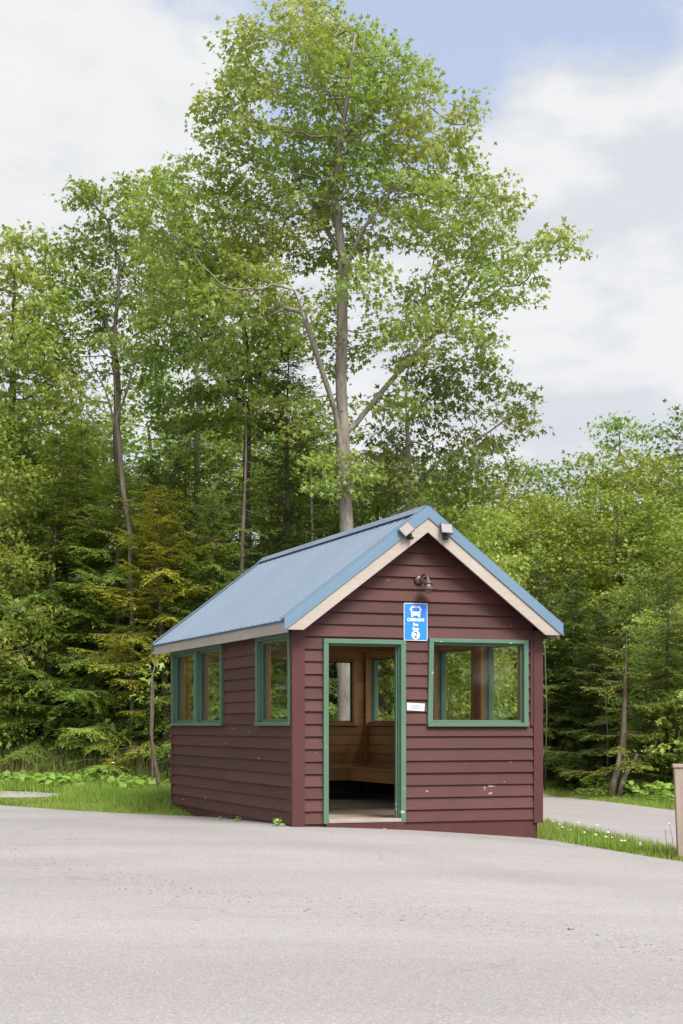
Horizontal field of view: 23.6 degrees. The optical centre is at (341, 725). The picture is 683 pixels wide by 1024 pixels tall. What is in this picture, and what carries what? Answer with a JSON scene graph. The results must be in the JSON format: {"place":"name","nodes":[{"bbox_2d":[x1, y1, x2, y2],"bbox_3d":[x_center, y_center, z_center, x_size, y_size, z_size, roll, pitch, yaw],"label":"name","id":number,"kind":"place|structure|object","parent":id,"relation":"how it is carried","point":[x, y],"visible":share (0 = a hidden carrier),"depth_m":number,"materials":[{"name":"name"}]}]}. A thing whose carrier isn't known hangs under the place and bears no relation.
{"place":"outdoors","nodes":[
{"label":"outdoors","id":0,"kind":"place"},
{"bbox_2d":[132,778,175,811],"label":"grass","id":1,"kind":"structure","parent":0,"point":[152,802],"depth_m":23.97,"materials":[{"name":"plant"}]},
{"bbox_2d":[0,773,671,859],"bbox_3d":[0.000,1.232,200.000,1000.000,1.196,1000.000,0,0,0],"label":"ground","id":2,"kind":"structure","parent":0,"point":[150,774],"depth_m":26.18,"materials":[{"name":"plant"}]},
{"bbox_2d":[0,326,55,683],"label":"leafy tree","id":3,"kind":"object","parent":2,"relation":"on","point":[3,386],"visible":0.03,"depth_m":36.07,"materials":[{"name":"green plant"}]},
{"bbox_2d":[0,585,56,666],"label":"sapling","id":4,"kind":"object","parent":2,"relation":"on","point":[17,603],"visible":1,"depth_m":27.75,"materials":[{"name":"plant"}]},
{"bbox_2d":[0,791,61,797],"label":"gravel patch","id":5,"kind":"object","parent":2,"relation":"on","point":[16,794],"visible":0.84,"depth_m":27.52,"materials":[{"name":"gravel"}]},
{"bbox_2d":[0,493,71,771],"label":"spruce tree","id":6,"kind":"object","parent":2,"relation":"on","point":[3,699],"visible":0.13,"depth_m":31.45,"materials":[{"name":"green plant"}]},
{"bbox_2d":[0,409,75,761],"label":"leafy tree","id":7,"kind":"object","parent":2,"relation":"on","point":[22,568],"visible":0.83,"depth_m":30.63,"materials":[{"name":"green plant"}]},
{"bbox_2d":[0,440,75,767],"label":"spruce tree","id":8,"kind":"object","parent":2,"relation":"on","point":[20,453],"visible":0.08,"depth_m":34.04,"materials":[{"name":"green plant"}]},
{"bbox_2d":[0,439,80,754],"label":"leafy tree","id":9,"kind":"object","parent":2,"relation":"on","point":[20,504],"visible":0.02,"depth_m":35.63,"materials":[{"name":"green plant"}]},
{"bbox_2d":[0,647,93,758],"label":"shrub","id":10,"kind":"object","parent":2,"relation":"on","point":[45,716],"visible":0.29,"depth_m":31.31,"materials":[{"name":"green plant"}]},
{"bbox_2d":[0,219,97,704],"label":"leafy tree","id":11,"kind":"object","parent":2,"relation":"on","point":[27,330],"visible":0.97,"depth_m":32.83,"materials":[{"name":"green plant"}]},
{"bbox_2d":[1,408,145,744],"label":"leafy tree","id":12,"kind":"object","parent":2,"relation":"on","point":[94,460],"visible":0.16,"depth_m":32.92,"materials":[{"name":"green plant"}]},
{"bbox_2d":[0,373,147,700],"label":"leafy tree","id":13,"kind":"object","parent":2,"relation":"on","point":[106,450],"visible":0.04,"depth_m":36.71,"materials":[{"name":"green plant"}]},
{"bbox_2d":[0,422,149,773],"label":"spruce tree","id":14,"kind":"object","parent":2,"relation":"on","point":[45,734],"visible":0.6,"depth_m":31.10,"materials":[{"name":"green plant"}]},
{"bbox_2d":[1,410,149,773],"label":"spruce tree","id":15,"kind":"object","parent":2,"relation":"on","point":[85,430],"visible":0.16,"depth_m":32.18,"materials":[{"name":"green plant"}]},
{"bbox_2d":[0,768,170,789],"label":"ground cover","id":16,"kind":"object","parent":2,"relation":"on","point":[140,780],"visible":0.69,"depth_m":28.66,"materials":[{"name":"green plant"}]},
{"bbox_2d":[0,739,170,783],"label":"tall grass","id":17,"kind":"structure","parent":2,"relation":"on","point":[31,762],"depth_m":29.92,"materials":[{"name":"plant"}]},
{"bbox_2d":[26,653,149,756],"bbox_3d":[-4.923,-0.278,31.919,2.442,2.818,2.191,0,0,28],"label":"shrub","id":18,"kind":"object","parent":2,"relation":"on","point":[86,716],"visible":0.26,"depth_m":31.31,"materials":[{"name":"green plant"}]},
{"bbox_2d":[4,171,177,681],"bbox_3d":[-5.183,-5.183,34.269,3.441,12.706,3.542,0,0,-42],"label":"leafy tree","id":19,"kind":"object","parent":2,"relation":"on","point":[88,194],"visible":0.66,"depth_m":34.03,"materials":[{"name":"green plant"}]},
{"bbox_2d":[0,765,192,815],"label":"grass","id":20,"kind":"structure","parent":2,"relation":"on","point":[99,797],"depth_m":26.35,"materials":[{"name":"green plant"}]},
{"bbox_2d":[71,340,143,776],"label":"dead tree","id":21,"kind":"object","parent":2,"relation":"on","point":[122,482],"visible":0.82,"depth_m":30.27,"materials":[{"name":"brown wood"}]},
{"bbox_2d":[13,384,203,759],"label":"leafy tree","id":22,"kind":"object","parent":2,"relation":"on","point":[97,403],"visible":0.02,"depth_m":41.67,"materials":[{"name":"green plant"}]},
{"bbox_2d":[0,457,219,779],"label":"spruce tree","id":23,"kind":"object","parent":2,"relation":"on","point":[117,551],"visible":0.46,"depth_m":30.63,"materials":[{"name":"green plant"}]},
{"bbox_2d":[70,659,192,765],"bbox_3d":[-3.839,-0.128,30.880,2.023,2.601,2.255,0,0,38],"label":"shrub","id":24,"kind":"object","parent":2,"relation":"on","point":[106,720],"visible":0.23,"depth_m":30.60,"materials":[{"name":"green plant"}]},
{"bbox_2d":[89,455,197,776],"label":"spruce tree","id":25,"kind":"object","parent":2,"relation":"on","point":[147,470],"visible":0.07,"depth_m":33.48,"materials":[{"name":"green plant"}]},
{"bbox_2d":[68,481,226,780],"bbox_3d":[-3.265,-1.491,30.042,3.151,6.065,3.438,0,0,33],"label":"spruce tree","id":26,"kind":"object","parent":2,"relation":"on","point":[146,582],"visible":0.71,"depth_m":29.73,"materials":[{"name":"green plant"}]},
{"bbox_2d":[129,660,170,780],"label":"sapling","id":27,"kind":"object","parent":2,"relation":"on","point":[145,674],"visible":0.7,"depth_m":28.29,"materials":[{"name":"plant"}]},
{"bbox_2d":[66,356,237,698],"bbox_3d":[-3.996,-3.638,38.162,5.819,9.512,5.279,0,0,-19],"label":"leafy tree","id":28,"kind":"object","parent":2,"relation":"on","point":[137,447],"visible":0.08,"depth_m":37.63,"materials":[{"name":"green plant"}]},
{"bbox_2d":[149,655,160,789],"bbox_3d":[-3.080,-0.132,27.303,0.230,2.754,0.121,0,0,-25],"label":"thin stem","id":29,"kind":"object","parent":2,"relation":"on","point":[153,755],"visible":0.77,"depth_m":27.28,"materials":[{"name":"brown wood"}]},
{"bbox_2d":[91,449,233,775],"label":"spruce tree","id":30,"kind":"object","parent":2,"relation":"on","point":[172,487],"visible":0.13,"depth_m":31.17,"materials":[{"name":"green plant"}]},
{"bbox_2d":[115,429,272,701],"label":"leafy tree","id":31,"kind":"object","parent":2,"relation":"on","point":[223,462],"visible":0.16,"depth_m":33.81,"materials":[{"name":"green plant"}]},
{"bbox_2d":[189,342,212,607],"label":"dead tree","id":32,"kind":"object","parent":2,"relation":"on","point":[197,448],"visible":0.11,"depth_m":34.45,"materials":[{"name":"wood"}]},
{"bbox_2d":[116,482,286,782],"bbox_3d":[-2.099,-1.319,30.014,3.802,6.173,3.714,0,0,-28],"label":"spruce tree","id":33,"kind":"object","parent":2,"relation":"on","point":[214,708],"visible":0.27,"depth_m":29.58,"materials":[{"name":"green plant"}]},
{"bbox_2d":[116,217,315,570],"bbox_3d":[-2.404,-4.330,32.327,4.070,11.277,4.198,0,0,0],"label":"leafy tree","id":34,"kind":"object","parent":2,"relation":"on","point":[197,393],"visible":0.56,"depth_m":31.64,"materials":[{"name":"green plant"}]},
{"bbox_2d":[168,480,278,717],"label":"spruce tree","id":35,"kind":"object","parent":2,"relation":"on","point":[226,519],"visible":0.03,"depth_m":33.39,"materials":[{"name":"green plant"}]},
{"bbox_2d":[123,404,326,686],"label":"leafy tree","id":36,"kind":"object","parent":2,"relation":"on","point":[157,441],"visible":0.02,"depth_m":43.62,"materials":[{"name":"green plant"}]},
{"bbox_2d":[136,402,324,718],"bbox_3d":[-2.143,-3.198,37.106,5.446,8.800,5.360,0,0,8],"label":"leafy tree","id":37,"kind":"object","parent":2,"relation":"on","point":[238,473],"visible":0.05,"depth_m":37.20,"materials":[{"name":"green plant"}]},
{"bbox_2d":[191,399,282,701],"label":"spruce tree","id":38,"kind":"object","parent":2,"relation":"on","point":[243,531],"visible":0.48,"depth_m":29.98,"materials":[{"name":"green plant"}]},
{"bbox_2d":[217,333,339,720],"bbox_3d":[-0.870,-2.997,31.150,4.608,8.839,4.393,0,0,31],"label":"spruce tree","id":39,"kind":"object","parent":2,"relation":"on","point":[287,484],"visible":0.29,"depth_m":30.89,"materials":[{"name":"green plant"}]},
{"bbox_2d":[227,453,338,700],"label":"leafy tree","id":40,"kind":"object","parent":2,"relation":"on","point":[257,546],"visible":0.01,"depth_m":35.65,"materials":[{"name":"green plant"}]},
{"bbox_2d":[235,416,368,717],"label":"leafy tree","id":41,"kind":"object","parent":2,"relation":"on","point":[280,493],"visible":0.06,"depth_m":33.35,"materials":[{"name":"green plant"}]},
{"bbox_2d":[276,437,336,714],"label":"spruce tree","id":42,"kind":"object","parent":2,"relation":"on","point":[312,540],"visible":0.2,"depth_m":30.68,"materials":[{"name":"green plant"}]},
{"bbox_2d":[216,387,397,673],"bbox_3d":[-0.616,-3.391,39.127,5.848,9.386,6.410,0,0,35],"label":"leafy tree","id":43,"kind":"object","parent":2,"relation":"on","point":[329,438],"visible":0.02,"depth_m":38.79,"materials":[{"name":"green plant"}]},
{"bbox_2d":[100,0,597,720],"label":"maple tree","id":44,"kind":"object","parent":2,"relation":"on","point":[314,44],"visible":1,"depth_m":28.46,"materials":[{"name":"green plant"}]},
{"bbox_2d":[329,663,393,720],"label":"spruce tree","id":45,"kind":"object","parent":2,"relation":"on","point":[335,699],"depth_m":32.28,"materials":[{"name":"green plant"}]},
{"bbox_2d":[310,445,454,720],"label":"leafy tree","id":46,"kind":"object","parent":2,"relation":"on","point":[383,689],"visible":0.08,"depth_m":32.29,"materials":[{"name":"green plant"}]},
{"bbox_2d":[378,479,507,719],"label":"leafy tree","id":47,"kind":"object","parent":2,"relation":"on","point":[486,554],"visible":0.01,"depth_m":36.75,"materials":[{"name":"green plant"}]},
{"bbox_2d":[336,323,555,527],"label":"maple tree","id":48,"kind":"object","parent":2,"relation":"on","point":[398,474],"visible":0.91,"depth_m":30.24,"materials":[{"name":"green plant"}]},
{"bbox_2d":[384,458,516,719],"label":"leafy tree","id":49,"kind":"object","parent":2,"relation":"on","point":[461,698],"visible":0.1,"depth_m":34.29,"materials":[{"name":"green plant"}]},
{"bbox_2d":[446,698,470,719],"bbox_3d":[2.204,0.464,32.932,1.874,2.074,0.986,0,0,0],"label":"shrub","id":50,"kind":"object","parent":2,"relation":"on","point":[462,705],"visible":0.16,"depth_m":32.94,"materials":[{"name":"green plant"}]},
{"bbox_2d":[446,656,496,719],"bbox_3d":[2.123,-0.051,35.706,2.528,3.251,2.818,0,0,13],"label":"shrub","id":51,"kind":"object","parent":2,"relation":"on","point":[448,679],"visible":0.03,"depth_m":35.61,"materials":[{"name":"green plant"}]},
{"bbox_2d":[402,463,551,681],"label":"leafy tree","id":52,"kind":"object","parent":2,"relation":"on","point":[502,502],"visible":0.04,"depth_m":44.97,"materials":[{"name":"green plant"}]},
{"bbox_2d":[446,485,554,719],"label":"leafy tree","id":53,"kind":"object","parent":2,"relation":"on","point":[509,684],"visible":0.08,"depth_m":36.89,"materials":[{"name":"green plant"}]},
{"bbox_2d":[457,506,545,715],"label":"leafy tree","id":54,"kind":"object","parent":2,"relation":"on","point":[504,550],"visible":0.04,"depth_m":42.67,"materials":[{"name":"green plant"}]},
{"bbox_2d":[468,455,577,679],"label":"leafy tree","id":55,"kind":"object","parent":2,"relation":"on","point":[516,485],"visible":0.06,"depth_m":47.72,"materials":[{"name":"green plant"}]},
{"bbox_2d":[544,640,546,791],"bbox_3d":[4.926,-0.332,39.501,0.083,4.101,0.038,0,0,0],"label":"thin stem","id":56,"kind":"object","parent":2,"relation":"on","point":[546,723],"visible":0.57,"depth_m":39.49,"materials":[{"name":"brown wood"}]},
{"bbox_2d":[495,559,599,781],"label":"spruce tree","id":57,"kind":"object","parent":2,"relation":"on","point":[537,593],"visible":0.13,"depth_m":41.94,"materials":[{"name":"green plant"}]},
{"bbox_2d":[483,489,617,773],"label":"leafy tree","id":58,"kind":"object","parent":2,"relation":"on","point":[530,533],"visible":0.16,"depth_m":43.93,"materials":[{"name":"green plant"}]},
{"bbox_2d":[506,458,600,680],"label":"leafy tree","id":59,"kind":"object","parent":2,"relation":"on","point":[541,476],"visible":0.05,"depth_m":49.71,"materials":[{"name":"green plant"}]},
{"bbox_2d":[511,570,598,767],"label":"leafy tree","id":60,"kind":"object","parent":2,"relation":"on","point":[554,592],"visible":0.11,"depth_m":43.23,"materials":[{"name":"green plant"}]},
{"bbox_2d":[501,504,626,777],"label":"leafy tree","id":61,"kind":"object","parent":2,"relation":"on","point":[569,540],"visible":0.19,"depth_m":43.47,"materials":[{"name":"green plant"}]},
{"bbox_2d":[543,701,590,785],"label":"shrub","id":62,"kind":"object","parent":2,"relation":"on","point":[569,744],"visible":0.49,"depth_m":40.72,"materials":[{"name":"green plant"}]},
{"bbox_2d":[543,588,605,783],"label":"tree","id":63,"kind":"object","parent":2,"relation":"on","point":[563,665],"visible":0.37,"depth_m":41.28,"materials":[{"name":"green plant"}]},
{"bbox_2d":[543,569,634,788],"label":"spruce tree","id":64,"kind":"object","parent":2,"relation":"on","point":[557,686],"visible":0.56,"depth_m":40.80,"materials":[{"name":"green plant"}]},
{"bbox_2d":[543,596,643,791],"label":"spruce tree","id":65,"kind":"object","parent":2,"relation":"on","point":[602,747],"visible":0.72,"depth_m":39.48,"materials":[{"name":"green plant"}]},
{"bbox_2d":[530,443,657,769],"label":"leafy tree","id":66,"kind":"object","parent":2,"relation":"on","point":[588,484],"visible":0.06,"depth_m":49.45,"materials":[{"name":"green plant"}]},
{"bbox_2d":[537,818,682,861],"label":"grass","id":67,"kind":"structure","parent":2,"relation":"on","point":[547,829],"depth_m":19.67,"materials":[{"name":"plant"}]},
{"bbox_2d":[546,772,674,801],"bbox_3d":[9.159,1.434,32.828,4.758,0.623,19.917,0,0,-27],"label":"ground cover","id":68,"kind":"object","parent":2,"relation":"on","point":[654,784],"visible":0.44,"depth_m":35.34,"materials":[{"name":"green plant"}]},
{"bbox_2d":[544,485,682,772],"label":"leafy tree","id":69,"kind":"object","parent":2,"relation":"on","point":[610,525],"visible":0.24,"depth_m":43.64,"materials":[{"name":"green plant"}]},
{"bbox_2d":[607,753,620,797],"bbox_3d":[5.914,1.133,35.603,0.320,1.096,0.194,0,0,0],"label":"leaning trunk","id":70,"kind":"object","parent":2,"relation":"on","point":[614,779],"visible":0.75,"depth_m":35.54,"materials":[{"name":"brown wood"}]},
{"bbox_2d":[550,629,682,796],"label":"spruce tree","id":71,"kind":"object","parent":2,"relation":"on","point":[622,749],"visible":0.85,"depth_m":35.85,"materials":[{"name":"green plant"}]},
{"bbox_2d":[573,410,671,608],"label":"leafy tree","id":72,"kind":"object","parent":2,"relation":"on","point":[616,425],"visible":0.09,"depth_m":51.73,"materials":[{"name":"green plant"}]},
{"bbox_2d":[568,589,676,778],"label":"spruce tree","id":73,"kind":"object","parent":2,"relation":"on","point":[639,600],"visible":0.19,"depth_m":39.45,"materials":[{"name":"green plant"}]},
{"bbox_2d":[616,754,638,797],"bbox_3d":[6.204,1.144,35.548,0.633,1.081,0.137,0,0,-23],"label":"leaning trunk","id":74,"kind":"object","parent":2,"relation":"on","point":[620,787],"visible":0.8,"depth_m":35.47,"materials":[{"name":"brown wood"}]},
{"bbox_2d":[576,448,682,697],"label":"leafy tree","id":75,"kind":"object","parent":2,"relation":"on","point":[636,472],"visible":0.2,"depth_m":48.65,"materials":[{"name":"green plant"}]},
{"bbox_2d":[583,490,682,754],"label":"leafy tree","id":76,"kind":"object","parent":2,"relation":"on","point":[653,552],"visible":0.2,"depth_m":42.84,"materials":[{"name":"green plant"}]},
{"bbox_2d":[585,562,682,778],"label":"leafy tree","id":77,"kind":"object","parent":2,"relation":"on","point":[616,614],"visible":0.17,"depth_m":40.39,"materials":[{"name":"green plant"}]},
{"bbox_2d":[610,702,670,782],"bbox_3d":[7.037,0.561,37.248,1.770,2.276,1.973,0,0,4],"label":"shrub","id":78,"kind":"object","parent":2,"relation":"on","point":[638,720],"visible":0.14,"depth_m":37.15,"materials":[{"name":"green plant"}]},
{"bbox_2d":[604,603,682,783],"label":"leafy tree","id":79,"kind":"object","parent":2,"relation":"on","point":[652,648],"visible":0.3,"depth_m":37.86,"materials":[{"name":"green plant"}]},
{"bbox_2d":[608,567,682,789],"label":"spruce tree","id":80,"kind":"object","parent":2,"relation":"on","point":[666,667],"visible":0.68,"depth_m":36.28,"materials":[{"name":"green plant"}]},
{"bbox_2d":[623,458,682,663],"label":"leafy tree","id":81,"kind":"object","parent":2,"relation":"on","point":[679,467],"visible":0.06,"depth_m":47.04,"materials":[{"name":"green plant"}]},
{"bbox_2d":[628,598,682,778],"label":"leafy tree","id":82,"kind":"object","parent":2,"relation":"on","point":[672,621],"visible":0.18,"depth_m":37.79,"materials":[{"name":"green plant"}]},
{"bbox_2d":[631,687,682,777],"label":"shrub","id":83,"kind":"object","parent":2,"relation":"on","point":[659,722],"visible":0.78,"depth_m":35.64,"materials":[{"name":"green plant"}]},
{"bbox_2d":[631,628,682,796],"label":"spruce tree","id":84,"kind":"object","parent":2,"relation":"on","point":[679,677],"visible":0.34,"depth_m":35.92,"materials":[{"name":"green plant"}]},
{"bbox_2d":[632,398,682,576],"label":"leafy tree","id":85,"kind":"object","parent":2,"relation":"on","point":[673,436],"visible":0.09,"depth_m":53.05,"materials":[{"name":"green plant"}]},
{"bbox_2d":[634,515,682,700],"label":"leafy tree","id":86,"kind":"object","parent":2,"relation":"on","point":[667,534],"visible":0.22,"depth_m":40.47,"materials":[{"name":"green plant"}]},
{"bbox_2d":[644,699,682,774],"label":"shrub","id":87,"kind":"object","parent":2,"relation":"on","point":[680,726],"visible":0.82,"depth_m":35.41,"materials":[{"name":"green plant"}]},
{"bbox_2d":[672,764,682,860],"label":"post","id":88,"kind":"object","parent":2,"relation":"on","point":[678,781],"visible":0.79,"depth_m":17.99,"materials":[{"name":"brown wood"}]},
{"bbox_2d":[0,805,682,1023],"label":"parking lot","id":89,"kind":"structure","parent":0,"point":[90,946],"depth_m":11.33,"materials":[{"name":"grey asphalt"}]},
{"bbox_2d":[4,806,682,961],"bbox_3d":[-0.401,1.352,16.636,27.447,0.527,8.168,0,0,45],"label":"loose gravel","id":90,"kind":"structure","parent":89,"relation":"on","point":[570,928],"depth_m":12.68,"materials":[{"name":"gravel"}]},
{"bbox_2d":[151,505,563,837],"bbox_3d":[-0.084,-0.477,21.923,3.534,4.163,6.346,0,0,-20],"label":"bus shelter","id":91,"kind":"object","parent":89,"relation":"on","point":[309,612],"visible":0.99,"depth_m":19.51,"materials":[{"name":"red paint"}]},
{"bbox_2d":[170,648,194,725],"bbox_3d":[-2.158,-0.534,23.198,0.216,1.065,1.335,0,0,-20],"label":"window","id":92,"kind":"structure","parent":91,"relation":"in","point":[176,659],"depth_m":23.74,"materials":[{"name":"green paint"}]},
{"bbox_2d":[186,657,219,719],"bbox_3d":[-1.733,-0.514,24.094,1.180,1.025,0.216,0,0,-20],"label":"window","id":93,"kind":"structure","parent":91,"relation":"in","point":[188,659],"depth_m":23.82,"materials":[{"name":"green paint"}]},
{"bbox_2d":[194,644,224,725],"bbox_3d":[-1.705,-0.534,21.963,0.216,1.065,1.335,0,0,-20],"label":"window","id":94,"kind":"structure","parent":91,"relation":"in","point":[202,657],"depth_m":22.50,"materials":[{"name":"green paint"}]},
{"bbox_2d":[254,632,289,725],"bbox_3d":[-0.734,-0.534,19.318,0.216,1.065,1.330,0,0,-20],"label":"window","id":95,"kind":"structure","parent":91,"relation":"in","point":[263,648],"depth_m":19.85,"materials":[{"name":"green paint"}]},
{"bbox_2d":[271,659,358,725],"bbox_3d":[-0.466,-0.514,24.559,1.480,1.025,0.216,0,0,-20],"label":"window","id":96,"kind":"structure","parent":91,"relation":"in","point":[353,663],"depth_m":24.72,"materials":[{"name":"green paint"}]},
{"bbox_2d":[366,655,394,725],"bbox_3d":[0.676,-0.534,24.230,0.216,1.065,1.350,0,0,-20],"label":"window","id":97,"kind":"structure","parent":91,"relation":"in","point":[372,661],"depth_m":24.78,"materials":[{"name":"green paint"}]},
{"bbox_2d":[398,522,414,539],"bbox_3d":[0.749,-2.243,18.805,0.192,0.212,0.093,0,0,-20],"label":"floodlight","id":98,"kind":"object","parent":91,"relation":"attached to","point":[406,529],"visible":1,"depth_m":18.80,"materials":[{"name":"metal"}]},
{"bbox_2d":[404,603,426,640],"bbox_3d":[0.867,-1.214,19.131,0.298,0.437,0.008,0,0,-20],"label":"bus stop sign","id":99,"kind":"object","parent":91,"relation":"attached to","point":[415,621],"visible":1,"depth_m":19.13,"materials":[{"name":"metal"}]},
{"bbox_2d":[415,574,436,593],"bbox_3d":[0.997,-1.652,19.049,0.214,0.239,0.251,0,0,-20],"label":"wall lamp","id":100,"kind":"object","parent":91,"relation":"attached to","point":[427,588],"visible":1,"depth_m":19.01,"materials":[{"name":"brown metal"}]},
{"bbox_2d":[440,523,452,539],"bbox_3d":[1.219,-2.252,18.978,0.156,0.199,0.093,0,0,-20],"label":"floodlight","id":101,"kind":"object","parent":91,"relation":"attached to","point":[446,529],"visible":1,"depth_m":18.96,"materials":[{"name":"metal"}]},
{"bbox_2d":[433,646,476,721],"bbox_3d":[1.553,-0.534,21.841,0.216,1.065,1.340,0,0,-20],"label":"window","id":102,"kind":"structure","parent":91,"relation":"in","point":[439,687],"depth_m":22.38,"materials":[{"name":"green paint"}]},
{"bbox_2d":[426,638,528,726],"bbox_3d":[1.599,-0.509,19.484,1.330,1.035,0.216,0,0,-20],"label":"window","id":103,"kind":"structure","parent":91,"relation":"in","point":[522,646],"depth_m":19.49,"materials":[{"name":"green paint"}]},
{"bbox_2d":[479,646,507,721],"bbox_3d":[2.077,-0.534,20.408,0.216,1.065,1.370,0,0,-20],"label":"window frame","id":104,"kind":"structure","parent":91,"relation":"in","point":[486,653],"depth_m":20.98,"materials":[{"name":"green paint"}]},
{"bbox_2d":[0,0,682,661],"label":"sky","id":105,"kind":"structure","parent":0,"point":[586,103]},
{"bbox_2d":[543,780,674,809],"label":"grass","id":106,"kind":"structure","parent":0,"point":[662,802],"depth_m":34.95,"materials":[{"name":"plant"}]},
{"bbox_2d":[543,794,675,847],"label":"road","id":107,"kind":"structure","parent":0,"point":[640,821],"depth_m":27.90,"materials":[{"name":"grey asphalt"}]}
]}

